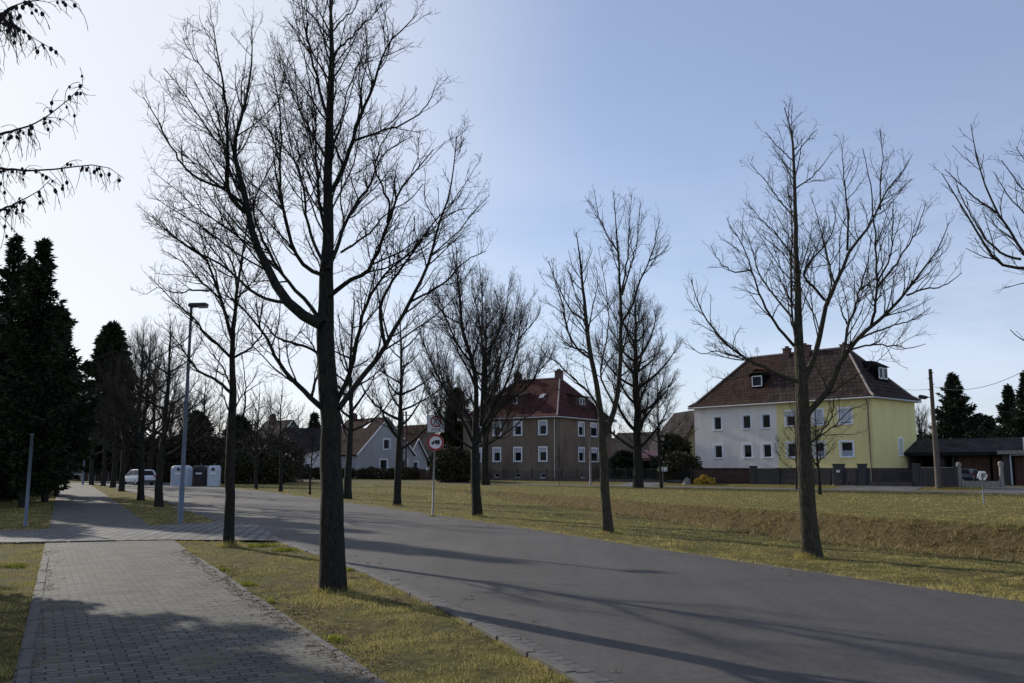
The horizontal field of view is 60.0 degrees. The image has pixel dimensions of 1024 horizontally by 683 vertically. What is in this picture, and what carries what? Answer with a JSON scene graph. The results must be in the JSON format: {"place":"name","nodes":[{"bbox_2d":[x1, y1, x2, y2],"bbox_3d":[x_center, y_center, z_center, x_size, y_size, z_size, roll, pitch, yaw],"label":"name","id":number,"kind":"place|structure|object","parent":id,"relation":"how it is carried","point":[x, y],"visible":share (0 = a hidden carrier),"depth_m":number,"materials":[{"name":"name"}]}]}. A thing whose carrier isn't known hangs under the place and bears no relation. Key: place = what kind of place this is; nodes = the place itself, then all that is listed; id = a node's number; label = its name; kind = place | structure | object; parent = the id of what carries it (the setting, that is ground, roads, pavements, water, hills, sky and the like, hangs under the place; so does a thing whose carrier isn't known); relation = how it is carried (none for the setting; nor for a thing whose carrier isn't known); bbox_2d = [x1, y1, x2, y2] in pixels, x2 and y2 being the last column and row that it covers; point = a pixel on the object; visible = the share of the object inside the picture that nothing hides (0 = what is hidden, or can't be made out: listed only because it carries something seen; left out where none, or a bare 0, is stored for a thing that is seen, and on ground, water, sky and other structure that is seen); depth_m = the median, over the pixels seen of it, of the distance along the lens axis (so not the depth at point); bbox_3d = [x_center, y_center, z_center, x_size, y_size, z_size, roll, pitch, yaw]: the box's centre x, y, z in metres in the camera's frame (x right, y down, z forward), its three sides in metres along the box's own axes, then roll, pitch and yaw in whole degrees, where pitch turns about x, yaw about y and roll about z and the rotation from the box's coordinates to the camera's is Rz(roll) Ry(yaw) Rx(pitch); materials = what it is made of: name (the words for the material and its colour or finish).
{"place":"outdoors","nodes":[
{"label":"outdoors","id":0,"kind":"place"},
{"bbox_2d":[12,484,377,682],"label":"pavement","id":1,"kind":"structure","parent":0,"point":[138,611],"depth_m":9.85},
{"bbox_2d":[0,478,1023,682],"bbox_3d":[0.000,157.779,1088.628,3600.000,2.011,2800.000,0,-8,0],"label":"ground","id":2,"kind":"structure","parent":0,"point":[478,642],"depth_m":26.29,"materials":[{"name":"green plant"}]},
{"bbox_2d":[0,233,56,496],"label":"spruce","id":3,"kind":"object","parent":2,"relation":"on","point":[15,258],"visible":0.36,"depth_m":45.53,"materials":[{"name":"green plant"}]},
{"bbox_2d":[23,434,33,526],"bbox_3d":[-14.489,4.240,26.597,0.110,2.940,0.110,0,-8,0],"label":"steel post","id":4,"kind":"object","parent":2,"relation":"on","point":[28,482],"visible":0.83,"depth_m":26.57,"materials":[{"name":"grey metal"}]},
{"bbox_2d":[15,556,48,682],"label":"pavement edging","id":5,"kind":"object","parent":2,"relation":"on","point":[25,668],"visible":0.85,"depth_m":9.12,"materials":[{"name":"concrete"}]},
{"bbox_2d":[0,237,84,507],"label":"spruce","id":6,"kind":"object","parent":2,"relation":"on","point":[36,325],"visible":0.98,"depth_m":39.62,"materials":[{"name":"green plant"}]},
{"bbox_2d":[5,305,105,501],"bbox_3d":[-23.680,3.115,45.943,4.339,10.432,4.776,-7,-11,40],"label":"spruce","id":7,"kind":"object","parent":2,"relation":"on","point":[76,436],"visible":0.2,"depth_m":45.93,"materials":[{"name":"green plant"}]},
{"bbox_2d":[0,0,122,249],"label":"larch","id":8,"kind":"object","parent":2,"relation":"on","point":[8,23],"visible":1,"depth_m":10.15,"materials":[{"name":"brown plant"}]},
{"bbox_2d":[53,392,98,495],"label":"spruce","id":9,"kind":"object","parent":2,"relation":"on","point":[93,456],"visible":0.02,"depth_m":55.93,"materials":[{"name":"green plant"}]},
{"bbox_2d":[84,364,125,484],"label":"bare tree","id":10,"kind":"object","parent":2,"relation":"on","point":[91,475],"visible":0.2,"depth_m":92.18,"materials":[{"name":"brown plant"}]},
{"bbox_2d":[84,355,129,485],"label":"bare tree","id":11,"kind":"object","parent":2,"relation":"on","point":[103,475],"visible":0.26,"depth_m":86.63,"materials":[{"name":"brown plant"}]},
{"bbox_2d":[74,320,146,481],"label":"fir","id":12,"kind":"object","parent":2,"relation":"on","point":[110,333],"visible":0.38,"depth_m":111.13,"materials":[{"name":"green plant"}]},
{"bbox_2d":[88,342,153,487],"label":"bare tree","id":13,"kind":"object","parent":2,"relation":"on","point":[114,469],"visible":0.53,"depth_m":79.25,"materials":[{"name":"brown plant"}]},
{"bbox_2d":[86,335,162,491],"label":"bare tree","id":14,"kind":"object","parent":2,"relation":"on","point":[121,487],"visible":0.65,"depth_m":66.48,"materials":[{"name":"brown plant"}]},
{"bbox_2d":[0,521,282,541],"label":"drive crossing","id":15,"kind":"object","parent":2,"relation":"on","point":[201,531],"visible":0.97,"depth_m":23.04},
{"bbox_2d":[107,317,192,500],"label":"bare tree","id":16,"kind":"object","parent":2,"relation":"on","point":[141,475],"visible":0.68,"depth_m":48.33,"materials":[{"name":"brown plant"}]},
{"bbox_2d":[126,315,181,437],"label":"bare tree","id":17,"kind":"object","parent":2,"relation":"on","point":[142,372],"visible":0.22,"depth_m":120.75,"materials":[{"name":"brown plant"}]},
{"bbox_2d":[126,339,183,469],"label":"bare tree","id":18,"kind":"object","parent":2,"relation":"on","point":[151,457],"visible":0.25,"depth_m":104.38,"materials":[{"name":"brown plant"}]},
{"bbox_2d":[104,303,219,506],"bbox_3d":[-16.005,2.845,40.693,4.925,9.411,4.379,4,-9,-28],"label":"bare tree","id":19,"kind":"object","parent":2,"relation":"on","point":[161,457],"visible":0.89,"depth_m":40.54,"materials":[{"name":"brown plant"}]},
{"bbox_2d":[0,543,353,642],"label":"moss patch","id":20,"kind":"object","parent":2,"relation":"on","point":[253,545],"visible":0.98,"depth_m":15.41,"materials":[{"name":"green plant"}]},
{"bbox_2d":[167,381,208,464],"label":"bare tree","id":21,"kind":"object","parent":2,"relation":"on","point":[189,414],"visible":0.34,"depth_m":109.31,"materials":[{"name":"brown plant"}]},
{"bbox_2d":[177,303,208,522],"bbox_3d":[-10.265,2.337,28.533,0.627,7.253,0.260,-1,-8,7],"label":"street lamp","id":22,"kind":"object","parent":2,"relation":"on","point":[183,461],"visible":0.94,"depth_m":28.45,"materials":[{"name":"grey metal"}]},
{"bbox_2d":[187,410,214,438],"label":"spruce","id":23,"kind":"object","parent":2,"relation":"on","point":[207,422],"visible":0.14,"depth_m":124.07,"materials":[{"name":"plant"}]},
{"bbox_2d":[131,201,282,546],"bbox_3d":[-7.037,0.521,20.024,3.620,8.156,3.100,0,-8,0],"label":"bare tree","id":24,"kind":"object","parent":2,"relation":"on","point":[229,515],"visible":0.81,"depth_m":20.02,"materials":[{"name":"brown plant"}]},
{"bbox_2d":[106,430,308,481],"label":"thicket","id":25,"kind":"object","parent":2,"relation":"on","point":[212,451],"visible":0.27,"depth_m":108.80,"materials":[{"name":"brown plant"}]},
{"bbox_2d":[190,369,226,436],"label":"bare tree","id":26,"kind":"object","parent":2,"relation":"on","point":[208,382],"visible":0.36,"depth_m":129.76,"materials":[{"name":"brown plant"}]},
{"bbox_2d":[196,391,240,437],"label":"bare tree","id":27,"kind":"object","parent":2,"relation":"on","point":[219,425],"visible":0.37,"depth_m":117.93,"materials":[{"name":"brown plant"}]},
{"bbox_2d":[220,413,254,441],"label":"spruce","id":28,"kind":"object","parent":2,"relation":"on","point":[238,417],"visible":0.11,"depth_m":118.70,"materials":[{"name":"green plant"}]},
{"bbox_2d":[236,378,276,488],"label":"bare tree","id":29,"kind":"object","parent":2,"relation":"on","point":[256,455],"visible":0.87,"depth_m":73.88,"materials":[{"name":"brown plant"}]},
{"bbox_2d":[219,444,296,483],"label":"shrub","id":30,"kind":"object","parent":2,"relation":"on","point":[268,465],"visible":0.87,"depth_m":97.80,"materials":[{"name":"green plant"}]},
{"bbox_2d":[248,381,297,437],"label":"bare tree","id":31,"kind":"object","parent":2,"relation":"on","point":[271,421],"visible":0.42,"depth_m":139.84,"materials":[{"name":"brown plant"}]},
{"bbox_2d":[255,379,308,491],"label":"bare tree","id":32,"kind":"object","parent":2,"relation":"on","point":[279,432],"visible":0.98,"depth_m":66.58,"materials":[{"name":"brown plant"}]},
{"bbox_2d":[194,556,386,682],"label":"pavement border","id":33,"kind":"object","parent":2,"relation":"on","point":[331,647],"visible":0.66,"depth_m":9.09,"materials":[{"name":"concrete"}]},
{"bbox_2d":[282,427,320,452],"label":"gabled house","id":34,"kind":"structure","parent":2,"relation":"on","point":[317,442],"depth_m":147.31,"materials":[{"name":"grey stone"}]},
{"bbox_2d":[296,409,320,494],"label":"bare tree","id":35,"kind":"object","parent":2,"relation":"on","point":[311,447],"visible":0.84,"depth_m":58.69,"materials":[{"name":"brown plant"}]},
{"bbox_2d":[297,449,319,478],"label":"house wing","id":36,"kind":"structure","parent":2,"relation":"on","point":[315,464],"depth_m":138.11,"materials":[{"name":"white paint"}]},
{"bbox_2d":[130,0,494,593],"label":"bare tree","id":37,"kind":"object","parent":2,"relation":"on","point":[332,568],"visible":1,"depth_m":13.28,"materials":[{"name":"brown plant"}]},
{"bbox_2d":[173,508,474,680],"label":"leaf litter","id":38,"kind":"object","parent":2,"relation":"on","point":[304,612],"visible":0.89,"depth_m":9.65,"materials":[{"name":"brown plant"}]},
{"bbox_2d":[301,467,355,478],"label":"hedge","id":39,"kind":"object","parent":2,"relation":"on","point":[315,474],"visible":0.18,"depth_m":132.86,"materials":[{"name":"green plant"}]},
{"bbox_2d":[307,285,410,498],"bbox_3d":[-9.001,2.837,51.273,5.797,12.415,6.204,4,-9,-24],"label":"bare tree","id":40,"kind":"object","parent":2,"relation":"on","point":[348,471],"visible":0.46,"depth_m":50.59,"materials":[{"name":"brown plant"}]},
{"bbox_2d":[341,413,416,477],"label":"gabled house","id":41,"kind":"structure","parent":2,"relation":"on","point":[374,443],"depth_m":136.47,"materials":[{"name":"red brown roof tile"},{"name":"light plaster"},{"name":"window glass"}]},
{"bbox_2d":[175,507,595,682],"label":"kerb edging","id":42,"kind":"object","parent":2,"relation":"on","point":[533,655],"visible":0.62,"depth_m":9.41,"materials":[{"name":"concrete"}]},
{"bbox_2d":[354,466,418,479],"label":"hedge","id":43,"kind":"object","parent":2,"relation":"on","point":[407,473],"visible":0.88,"depth_m":120.91,"materials":[{"name":"green plant"}]},
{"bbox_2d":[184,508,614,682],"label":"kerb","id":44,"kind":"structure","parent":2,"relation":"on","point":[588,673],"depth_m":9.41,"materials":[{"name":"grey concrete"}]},
{"bbox_2d":[352,295,457,505],"bbox_3d":[-4.988,2.623,41.175,4.978,9.962,4.652,0,-8,0],"label":"bare tree","id":45,"kind":"object","parent":2,"relation":"on","point":[401,392],"visible":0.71,"depth_m":41.24,"materials":[{"name":"brown plant"}]},
{"bbox_2d":[396,424,433,465],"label":"gabled house","id":46,"kind":"structure","parent":2,"relation":"on","point":[424,436],"depth_m":148.31,"materials":[{"name":"red tile"}]},
{"bbox_2d":[407,438,428,468],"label":"house annex","id":47,"kind":"object","parent":2,"relation":"on","point":[420,459],"visible":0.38,"depth_m":143.03,"materials":[{"name":"white paint"}]},
{"bbox_2d":[427,415,444,515],"bbox_3d":[-2.744,4.545,31.850,0.620,3.820,0.102,0,-8,0],"label":"traffic sign","id":48,"kind":"object","parent":2,"relation":"on","point":[435,442],"visible":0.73,"depth_m":31.95,"materials":[{"name":"metal"}]},
{"bbox_2d":[426,444,470,482],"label":"shrub","id":49,"kind":"object","parent":2,"relation":"on","point":[452,463],"visible":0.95,"depth_m":105.50,"materials":[{"name":"green plant"}]},
{"bbox_2d":[431,386,470,454],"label":"spruce","id":50,"kind":"object","parent":2,"relation":"on","point":[448,437],"visible":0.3,"depth_m":126.36,"materials":[{"name":"green plant"}]},
{"bbox_2d":[399,239,561,516],"bbox_3d":[-1.210,1.285,33.075,6.133,10.365,7.244,0,-8,0],"label":"bare tree","id":51,"kind":"object","parent":2,"relation":"on","point":[438,371],"visible":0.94,"depth_m":32.24,"materials":[{"name":"brown plant"}]},
{"bbox_2d":[450,290,526,484],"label":"bare tree","id":52,"kind":"object","parent":2,"relation":"on","point":[485,479],"visible":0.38,"depth_m":92.51,"materials":[{"name":"brown plant"}]},
{"bbox_2d":[457,369,616,478],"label":"apartment house","id":53,"kind":"structure","parent":2,"relation":"on","point":[524,447],"depth_m":110.10,"materials":[{"name":"red roof tile"},{"name":"brown plaster"},{"name":"glass"}]},
{"bbox_2d":[480,468,593,481],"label":"fence","id":54,"kind":"object","parent":2,"relation":"on","point":[507,476],"visible":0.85,"depth_m":100.47,"materials":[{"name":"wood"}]},
{"bbox_2d":[530,185,670,532],"bbox_3d":[2.370,0.399,24.826,3.814,9.762,5.254,0,-8,0],"label":"bare tree","id":55,"kind":"object","parent":2,"relation":"on","point":[603,432],"visible":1,"depth_m":24.03,"materials":[{"name":"brown plant"}]},
{"bbox_2d":[211,486,1023,601],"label":"road edge gravel","id":56,"kind":"structure","parent":2,"relation":"on","point":[749,562],"depth_m":15.53,"materials":[{"name":"grey gravel"}]},
{"bbox_2d":[608,449,647,478],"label":"bush","id":57,"kind":"object","parent":2,"relation":"on","point":[622,459],"visible":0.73,"depth_m":98.04,"materials":[{"name":"green plant"}]},
{"bbox_2d":[579,276,686,487],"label":"bare tree","id":58,"kind":"object","parent":2,"relation":"on","point":[637,387],"visible":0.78,"depth_m":79.39,"materials":[{"name":"brown plant"}]},
{"bbox_2d":[612,432,656,455],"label":"barn","id":59,"kind":"structure","parent":2,"relation":"on","point":[616,446],"depth_m":126.53,"materials":[{"name":"brown tile"}]},
{"bbox_2d":[626,450,657,478],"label":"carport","id":60,"kind":"object","parent":2,"relation":"on","point":[646,458],"visible":0.14,"depth_m":102.63,"materials":[{"name":"brown wood"}]},
{"bbox_2d":[595,467,691,482],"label":"fence","id":61,"kind":"object","parent":2,"relation":"on","point":[657,479],"visible":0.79,"depth_m":90.89,"materials":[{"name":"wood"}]},
{"bbox_2d":[615,359,697,487],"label":"bare tree","id":62,"kind":"object","parent":2,"relation":"on","point":[659,438],"visible":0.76,"depth_m":79.16,"materials":[{"name":"brown plant"}]},
{"bbox_2d":[646,432,692,479],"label":"spruce","id":63,"kind":"object","parent":2,"relation":"on","point":[664,449],"visible":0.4,"depth_m":95.58,"materials":[{"name":"green plant"}]},
{"bbox_2d":[647,410,694,455],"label":"gabled house","id":64,"kind":"structure","parent":2,"relation":"on","point":[653,444],"depth_m":116.70,"materials":[{"name":"brown tile"}]},
{"bbox_2d":[657,451,702,482],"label":"shrub","id":65,"kind":"object","parent":2,"relation":"on","point":[682,460],"visible":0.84,"depth_m":88.25,"materials":[{"name":"green plant"}]},
{"bbox_2d":[377,485,1023,562],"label":"dry grass","id":66,"kind":"structure","parent":2,"relation":"on","point":[827,541],"depth_m":28.05,"materials":[{"name":"plant"}]},
{"bbox_2d":[693,469,749,483],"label":"fence","id":67,"kind":"object","parent":2,"relation":"on","point":[719,474],"visible":0.89,"depth_m":83.97,"materials":[{"name":"red brick"}]},
{"bbox_2d":[755,468,780,483],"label":"fence","id":68,"kind":"object","parent":2,"relation":"on","point":[767,475],"visible":1,"depth_m":80.74,"materials":[{"name":"metal"}]},
{"bbox_2d":[773,399,815,488],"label":"bare tree","id":69,"kind":"object","parent":2,"relation":"on","point":[795,454],"visible":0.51,"depth_m":72.94,"materials":[{"name":"brown plant"}]},
{"bbox_2d":[687,342,921,483],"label":"semi detached house","id":70,"kind":"structure","parent":2,"relation":"on","point":[740,422],"depth_m":86.23,"materials":[{"name":"weathered brown roof tile"},{"name":"painted plaster"},{"name":"red brick"}]},
{"bbox_2d":[837,406,852,424],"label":"window","id":71,"kind":"structure","parent":70,"relation":"in","point":[850,422],"depth_m":81.90,"materials":[{"name":"white glass"}]},
{"bbox_2d":[839,440,854,457],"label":"window","id":72,"kind":"structure","parent":70,"relation":"in","point":[847,448],"depth_m":81.50,"materials":[{"name":"white glass"}]},
{"bbox_2d":[780,469,831,484],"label":"fence","id":73,"kind":"object","parent":2,"relation":"on","point":[827,481],"visible":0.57,"depth_m":77.58,"materials":[{"name":"metal"}]},
{"bbox_2d":[793,398,838,493],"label":"bare tree","id":74,"kind":"object","parent":2,"relation":"on","point":[815,434],"visible":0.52,"depth_m":59.31,"materials":[{"name":"brown plant"}]},
{"bbox_2d":[683,95,964,558],"bbox_3d":[6.317,-0.524,17.736,5.445,9.590,4.706,0,-8,0],"label":"bare tree","id":75,"kind":"object","parent":2,"relation":"on","point":[809,527],"visible":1,"depth_m":17.89,"materials":[{"name":"brown plant"}]},
{"bbox_2d":[832,464,845,485],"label":"gate pillar","id":76,"kind":"structure","parent":2,"relation":"on","point":[838,475],"depth_m":75.82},
{"bbox_2d":[856,464,867,484],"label":"gate pillar","id":77,"kind":"structure","parent":2,"relation":"on","point":[862,474],"depth_m":74.44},
{"bbox_2d":[867,468,913,485],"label":"gate","id":78,"kind":"structure","parent":2,"relation":"on","point":[892,483],"depth_m":72.77,"materials":[{"name":"metal"}]},
{"bbox_2d":[915,403,930,438],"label":"bare tree","id":79,"kind":"object","parent":2,"relation":"on","point":[919,424],"visible":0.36,"depth_m":129.21,"materials":[{"name":"brown plant"}]},
{"bbox_2d":[918,369,941,488],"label":"utility pole","id":80,"kind":"object","parent":2,"relation":"on","point":[937,469],"visible":0.91,"depth_m":69.79,"materials":[{"name":"brown wood"}]},
{"bbox_2d":[919,466,958,486],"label":"fence","id":81,"kind":"object","parent":2,"relation":"on","point":[949,476],"visible":0.86,"depth_m":69.98,"materials":[{"name":"concrete"}]},
{"bbox_2d":[917,372,989,439],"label":"spruce","id":82,"kind":"object","parent":2,"relation":"on","point":[953,413],"visible":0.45,"depth_m":103.78,"materials":[{"name":"green plant"}]},
{"bbox_2d":[904,437,1023,483],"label":"garage","id":83,"kind":"structure","parent":2,"relation":"on","point":[979,454],"depth_m":80.29,"materials":[{"name":"dark roof tile"},{"name":"brown wood"},{"name":"plaster"}]},
{"bbox_2d":[956,455,990,480],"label":"garage door","id":84,"kind":"structure","parent":83,"relation":"in","point":[979,462],"depth_m":79.63,"materials":[{"name":"brown wood"}]},
{"bbox_2d":[992,455,1023,483],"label":"garage door","id":85,"kind":"structure","parent":83,"relation":"in","point":[995,458],"depth_m":78.45,"materials":[{"name":"brown wood"}]},
{"bbox_2d":[961,468,980,480],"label":"parked car","id":86,"kind":"object","parent":2,"relation":"on","point":[967,474],"visible":0.21,"depth_m":71.26,"materials":[{"name":"blue paint"}]},
{"bbox_2d":[930,115,1023,340],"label":"bare tree","id":87,"kind":"object","parent":2,"relation":"on","point":[994,248],"visible":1,"depth_m":15.22,"materials":[{"name":"brown plant"}]},
{"bbox_2d":[961,479,999,486],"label":"fence","id":88,"kind":"object","parent":2,"relation":"on","point":[979,483],"visible":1,"depth_m":67.98,"materials":[{"name":"concrete"}]},
{"bbox_2d":[970,413,1001,437],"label":"spruce","id":89,"kind":"object","parent":2,"relation":"on","point":[988,421],"visible":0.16,"depth_m":113.56,"materials":[{"name":"green plant"}]},
{"bbox_2d":[988,383,1017,437],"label":"spruce","id":90,"kind":"object","parent":2,"relation":"on","point":[1006,406],"visible":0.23,"depth_m":107.70,"materials":[{"name":"green plant"}]},
{"bbox_2d":[987,370,1023,437],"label":"spruce","id":91,"kind":"object","parent":2,"relation":"on","point":[1017,422],"visible":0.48,"depth_m":98.03,"materials":[{"name":"green plant"}]},
{"bbox_2d":[997,437,1023,484],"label":"garage","id":92,"kind":"structure","parent":2,"relation":"on","point":[1013,462],"depth_m":75.04,"materials":[{"name":"concrete"}]},
{"bbox_2d":[1014,457,1023,484],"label":"garage door","id":93,"kind":"structure","parent":92,"relation":"in","point":[1018,461],"depth_m":75.08,"materials":[{"name":"brown wood"}]},
{"bbox_2d":[0,0,1023,437],"label":"sky","id":94,"kind":"structure","parent":0,"point":[663,100],"materials":[{"name":"blue"}]},
{"bbox_2d":[84,481,1023,682],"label":"road","id":95,"kind":"structure","parent":0,"point":[639,614],"depth_m":11.16,"materials":[{"name":"grey asphalt"}]},
{"bbox_2d":[125,469,155,484],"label":"parked car","id":96,"kind":"object","parent":95,"relation":"on","point":[131,476],"visible":0.64,"depth_m":90.36,"materials":[{"name":"white paint"}]},
{"bbox_2d":[170,465,192,485],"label":"recycling container","id":97,"kind":"object","parent":95,"relation":"on","point":[175,474],"visible":0.63,"depth_m":84.44,"materials":[{"name":"white plastic"}]},
{"bbox_2d":[192,463,207,485],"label":"recycling container","id":98,"kind":"object","parent":95,"relation":"on","point":[199,475],"visible":0.9,"depth_m":85.98,"materials":[{"name":"black plastic"}]},
{"bbox_2d":[207,463,220,485],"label":"recycling container","id":99,"kind":"object","parent":95,"relation":"on","point":[214,475],"visible":0.9,"depth_m":85.12,"materials":[{"name":"white plastic"}]},
{"bbox_2d":[16,485,990,680],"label":"grit","id":100,"kind":"object","parent":95,"relation":"on","point":[263,605],"visible":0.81,"depth_m":10.90,"materials":[{"name":"grey gravel"}]},
{"bbox_2d":[305,480,1023,493],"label":"side street","id":101,"kind":"structure","parent":0,"point":[732,487],"depth_m":74.75,"materials":[{"name":"grey asphalt"}]},
{"bbox_2d":[833,485,925,489],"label":"driveway","id":102,"kind":"structure","parent":0,"point":[866,487],"depth_m":72.06,"materials":[{"name":"concrete"}]},
{"bbox_2d":[975,486,1023,491],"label":"driveway","id":103,"kind":"structure","parent":0,"point":[1005,489],"depth_m":65.68,"materials":[{"name":"concrete"}]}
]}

